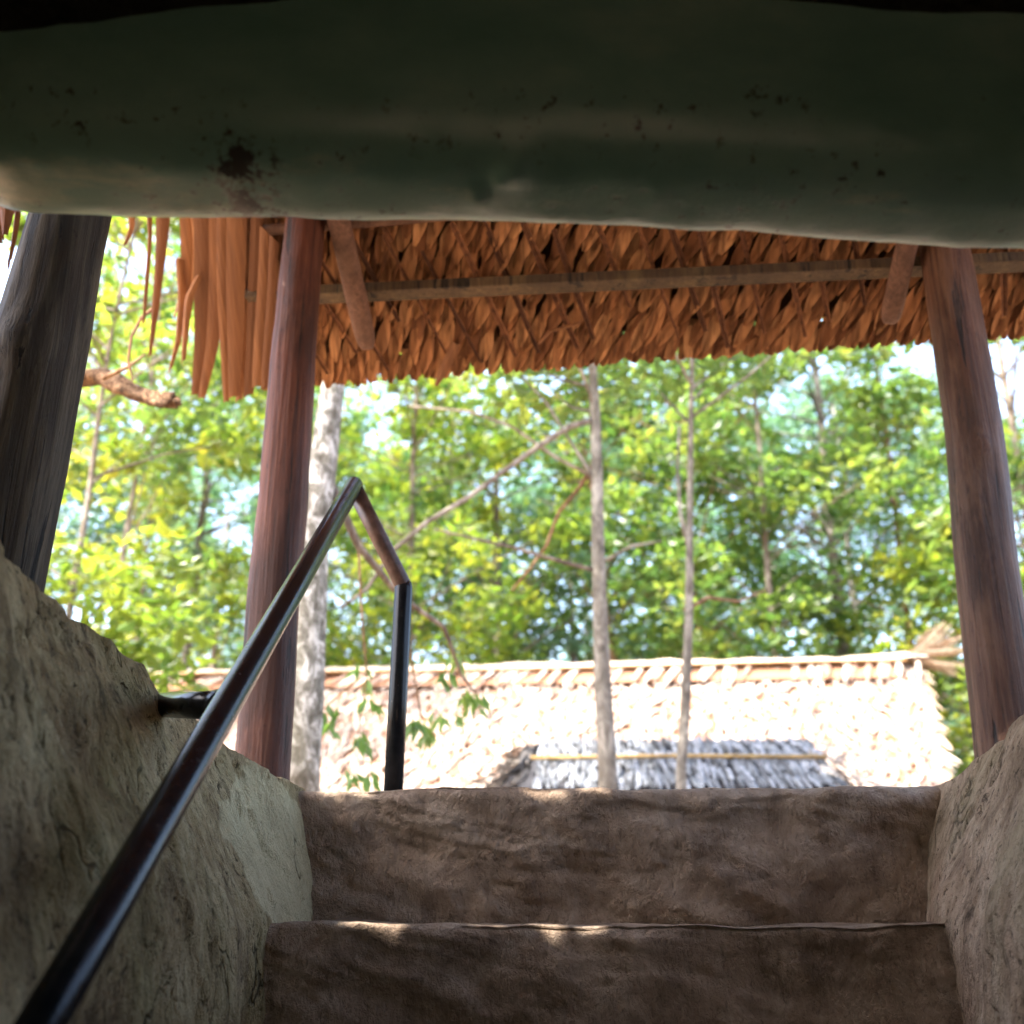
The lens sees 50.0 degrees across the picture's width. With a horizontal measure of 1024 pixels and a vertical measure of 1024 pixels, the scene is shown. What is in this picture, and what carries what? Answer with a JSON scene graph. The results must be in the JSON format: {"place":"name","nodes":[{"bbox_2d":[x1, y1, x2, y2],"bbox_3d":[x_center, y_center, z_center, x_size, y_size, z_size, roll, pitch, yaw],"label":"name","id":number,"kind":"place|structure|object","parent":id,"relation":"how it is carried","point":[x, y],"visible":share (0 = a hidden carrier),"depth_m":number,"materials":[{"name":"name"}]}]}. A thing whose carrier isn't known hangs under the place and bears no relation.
{"place":"outdoors","nodes":[
{"label":"outdoors","id":0,"kind":"place"},
{"bbox_2d":[0,0,1023,31],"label":"ceiling","id":1,"kind":"structure","parent":0,"point":[15,15],"depth_m":1.23,"materials":[{"name":"ceramic"}]},
{"bbox_2d":[0,212,1023,763],"label":"sky","id":2,"kind":"structure","parent":0,"point":[923,360],"materials":[{"name":"white"}]},
{"bbox_2d":[456,715,907,789],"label":"thatch roof","id":3,"kind":"structure","parent":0,"point":[788,763],"depth_m":7.28,"materials":[{"name":"grey plant"}]},
{"label":"ground","id":4,"kind":"structure","parent":0,"visible":0},
{"bbox_2d":[45,349,170,600],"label":"tree","id":5,"kind":"object","parent":4,"relation":"on","point":[75,526],"visible":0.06,"depth_m":23.52,"materials":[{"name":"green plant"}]},
{"bbox_2d":[2,211,256,692],"bbox_3d":[-3.011,-0.410,8.114,2.423,6.102,2.663,0,-20,0],"label":"bushy tree","id":6,"kind":"object","parent":4,"relation":"on","point":[116,600],"visible":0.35,"depth_m":7.95,"materials":[{"name":"green plant"}]},
{"bbox_2d":[82,353,181,408],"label":"broken limb tree","id":7,"kind":"object","parent":4,"relation":"on","point":[115,382],"visible":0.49,"depth_m":4.06,"materials":[{"name":"brown plant"}]},
{"bbox_2d":[0,216,266,641],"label":"forest tree","id":8,"kind":"object","parent":4,"relation":"on","point":[187,417],"visible":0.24,"depth_m":11.77,"materials":[{"name":"green plant"}]},
{"bbox_2d":[46,422,233,665],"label":"tree","id":9,"kind":"object","parent":4,"relation":"on","point":[95,498],"visible":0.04,"depth_m":24.88,"materials":[{"name":"green plant"}]},
{"bbox_2d":[94,467,257,662],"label":"tree","id":10,"kind":"object","parent":4,"relation":"on","point":[217,487],"visible":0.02,"depth_m":30.25,"materials":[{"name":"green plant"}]},
{"bbox_2d":[56,217,317,641],"bbox_3d":[-4.697,0.009,14.429,4.213,9.699,3.918,0,-20,0],"label":"forest tree","id":11,"kind":"object","parent":4,"relation":"on","point":[230,558],"visible":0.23,"depth_m":14.41,"materials":[{"name":"green plant"}]},
{"bbox_2d":[99,267,314,669],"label":"forest tree","id":12,"kind":"object","parent":4,"relation":"on","point":[201,537],"visible":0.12,"depth_m":15.73,"materials":[{"name":"green plant"}]},
{"bbox_2d":[92,514,377,669],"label":"forest tree","id":13,"kind":"object","parent":4,"relation":"on","point":[223,599],"visible":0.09,"depth_m":16.70,"materials":[{"name":"green plant"}]},
{"bbox_2d":[144,381,433,669],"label":"tree","id":14,"kind":"object","parent":4,"relation":"on","point":[368,430],"visible":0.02,"depth_m":23.85,"materials":[{"name":"green plant"}]},
{"bbox_2d":[178,385,439,668],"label":"forest tree","id":15,"kind":"object","parent":4,"relation":"on","point":[348,546],"visible":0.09,"depth_m":18.62,"materials":[{"name":"green plant"}]},
{"bbox_2d":[220,426,504,667],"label":"tree","id":16,"kind":"object","parent":4,"relation":"on","point":[375,443],"visible":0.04,"depth_m":26.14,"materials":[{"name":"green plant"}]},
{"bbox_2d":[290,381,489,791],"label":"lichen tree","id":17,"kind":"object","parent":4,"relation":"on","point":[311,727],"visible":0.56,"depth_m":4.70,"materials":[{"name":"grey plant"}]},
{"bbox_2d":[227,352,590,673],"bbox_3d":[-1.395,0.689,15.409,5.067,9.101,5.077,0,-20,0],"label":"forest tree","id":18,"kind":"object","parent":4,"relation":"on","point":[413,429],"visible":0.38,"depth_m":14.93,"materials":[{"name":"green plant"}]},
{"bbox_2d":[327,376,590,666],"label":"forest tree","id":19,"kind":"object","parent":4,"relation":"on","point":[385,480],"visible":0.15,"depth_m":19.90,"materials":[{"name":"green plant"}]},
{"bbox_2d":[358,425,611,664],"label":"tree","id":20,"kind":"object","parent":4,"relation":"on","point":[514,495],"visible":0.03,"depth_m":27.95,"materials":[{"name":"green plant"}]},
{"bbox_2d":[340,359,662,788],"bbox_3d":[0.562,-1.559,7.607,3.312,7.804,3.541,-16,-26,36],"label":"slender tree","id":21,"kind":"object","parent":4,"relation":"on","point":[591,392],"visible":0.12,"depth_m":6.88,"materials":[{"name":"grey plant"}]},
{"bbox_2d":[349,366,665,664],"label":"forest tree","id":22,"kind":"object","parent":4,"relation":"on","point":[576,506],"visible":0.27,"depth_m":17.01,"materials":[{"name":"green plant"}]},
{"bbox_2d":[0,206,1023,780],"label":"thatched shelter","id":23,"kind":"object","parent":4,"relation":"on","point":[290,314],"visible":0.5,"depth_m":3.32,"materials":[{"name":"brown plant"}]},
{"bbox_2d":[147,621,964,791],"bbox_3d":[-0.276,2.769,12.336,10.991,2.964,5.732,-2,-20,5],"label":"thatched hut","id":24,"kind":"object","parent":4,"relation":"on","point":[881,712],"visible":0.38,"depth_m":11.68,"materials":[{"name":"brown plant"}]},
{"bbox_2d":[416,375,749,662],"bbox_3d":[1.192,1.584,19.263,5.977,10.109,5.930,0,-20,0],"label":"forest tree","id":25,"kind":"object","parent":4,"relation":"on","point":[573,650],"visible":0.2,"depth_m":18.61,"materials":[{"name":"green plant"}]},
{"bbox_2d":[429,416,737,662],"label":"tree","id":26,"kind":"object","parent":4,"relation":"on","point":[526,471],"visible":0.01,"depth_m":27.20,"materials":[{"name":"green plant"}]},
{"bbox_2d":[437,360,736,662],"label":"forest tree","id":27,"kind":"object","parent":4,"relation":"on","point":[636,506],"visible":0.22,"depth_m":16.87,"materials":[{"name":"green plant"}]},
{"bbox_2d":[525,353,828,661],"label":"forest tree","id":28,"kind":"object","parent":4,"relation":"on","point":[671,646],"visible":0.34,"depth_m":15.28,"materials":[{"name":"green plant"}]},
{"bbox_2d":[527,362,846,660],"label":"tree","id":29,"kind":"object","parent":4,"relation":"on","point":[720,529],"visible":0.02,"depth_m":24.35,"materials":[{"name":"green plant"}]},
{"bbox_2d":[598,322,867,788],"bbox_3d":[1.024,-1.219,7.594,3.034,7.159,3.285,5,-21,-13],"label":"slender tree","id":30,"kind":"object","parent":4,"relation":"on","point":[751,371],"visible":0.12,"depth_m":7.62,"materials":[{"name":"grey plant"}]},
{"bbox_2d":[625,383,903,659],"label":"tree","id":31,"kind":"object","parent":4,"relation":"on","point":[858,542],"visible":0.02,"depth_m":27.62,"materials":[{"name":"green plant"}]},
{"bbox_2d":[616,317,917,659],"bbox_3d":[3.224,0.542,14.286,3.673,8.606,3.790,0,-20,0],"label":"forest tree","id":32,"kind":"object","parent":4,"relation":"on","point":[769,621],"visible":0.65,"depth_m":13.98,"materials":[{"name":"green plant"}]},
{"bbox_2d":[680,344,943,658],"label":"forest tree","id":33,"kind":"object","parent":4,"relation":"on","point":[841,647],"visible":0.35,"depth_m":15.75,"materials":[{"name":"green plant"}]},
{"bbox_2d":[699,354,1022,775],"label":"tree","id":34,"kind":"object","parent":4,"relation":"on","point":[806,402],"visible":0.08,"depth_m":25.54,"materials":[{"name":"green plant"}]},
{"bbox_2d":[773,319,1021,712],"bbox_3d":[5.464,0.646,15.291,3.679,9.103,3.364,0,-20,0],"label":"forest tree","id":35,"kind":"object","parent":4,"relation":"on","point":[861,395],"visible":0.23,"depth_m":15.05,"materials":[{"name":"green plant"}]},
{"bbox_2d":[813,371,1022,776],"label":"tree","id":36,"kind":"object","parent":4,"relation":"on","point":[904,496],"visible":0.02,"depth_m":26.71,"materials":[{"name":"green plant"}]},
{"bbox_2d":[828,505,1023,779],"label":"bushy tree","id":37,"kind":"object","parent":4,"relation":"on","point":[919,560],"visible":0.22,"depth_m":13.39,"materials":[{"name":"green plant"}]},
{"bbox_2d":[868,335,1023,623],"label":"forest tree","id":38,"kind":"object","parent":4,"relation":"on","point":[1016,472],"visible":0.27,"depth_m":12.87,"materials":[{"name":"green plant"}]},
{"bbox_2d":[888,416,1023,777],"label":"tree","id":39,"kind":"object","parent":4,"relation":"on","point":[1017,517],"visible":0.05,"depth_m":24.31,"materials":[{"name":"green plant"}]},
{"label":"floor","id":40,"kind":"structure","parent":0,"visible":0},
{"bbox_2d":[0,541,312,1023],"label":"earth wall","id":41,"kind":"structure","parent":40,"relation":"on","point":[92,741],"depth_m":1.45,"materials":[{"name":"soil"}]},
{"bbox_2d":[0,212,111,592],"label":"wooden post","id":42,"kind":"object","parent":41,"relation":"on","point":[48,304],"visible":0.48,"depth_m":1.89,"materials":[{"name":"wood"}]},
{"bbox_2d":[13,476,412,1023],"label":"handrail","id":43,"kind":"object","parent":41,"relation":"attached to","point":[59,992],"visible":0.95,"depth_m":1.46,"materials":[{"name":"metal"}]},
{"bbox_2d":[263,786,962,1023],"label":"earthen stairs","id":44,"kind":"structure","parent":40,"relation":"on","point":[507,905],"depth_m":2.18,"materials":[{"name":"soil"}]},
{"bbox_2d":[926,714,1023,1023],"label":"earth wall","id":45,"kind":"structure","parent":40,"relation":"on","point":[975,888],"depth_m":1.82,"materials":[{"name":"soil"}]},
{"bbox_2d":[0,0,1023,248],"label":"lintel","id":46,"kind":"structure","parent":45,"relation":"attached to","point":[816,120],"depth_m":1.22,"materials":[{"name":"paint"}]}
]}

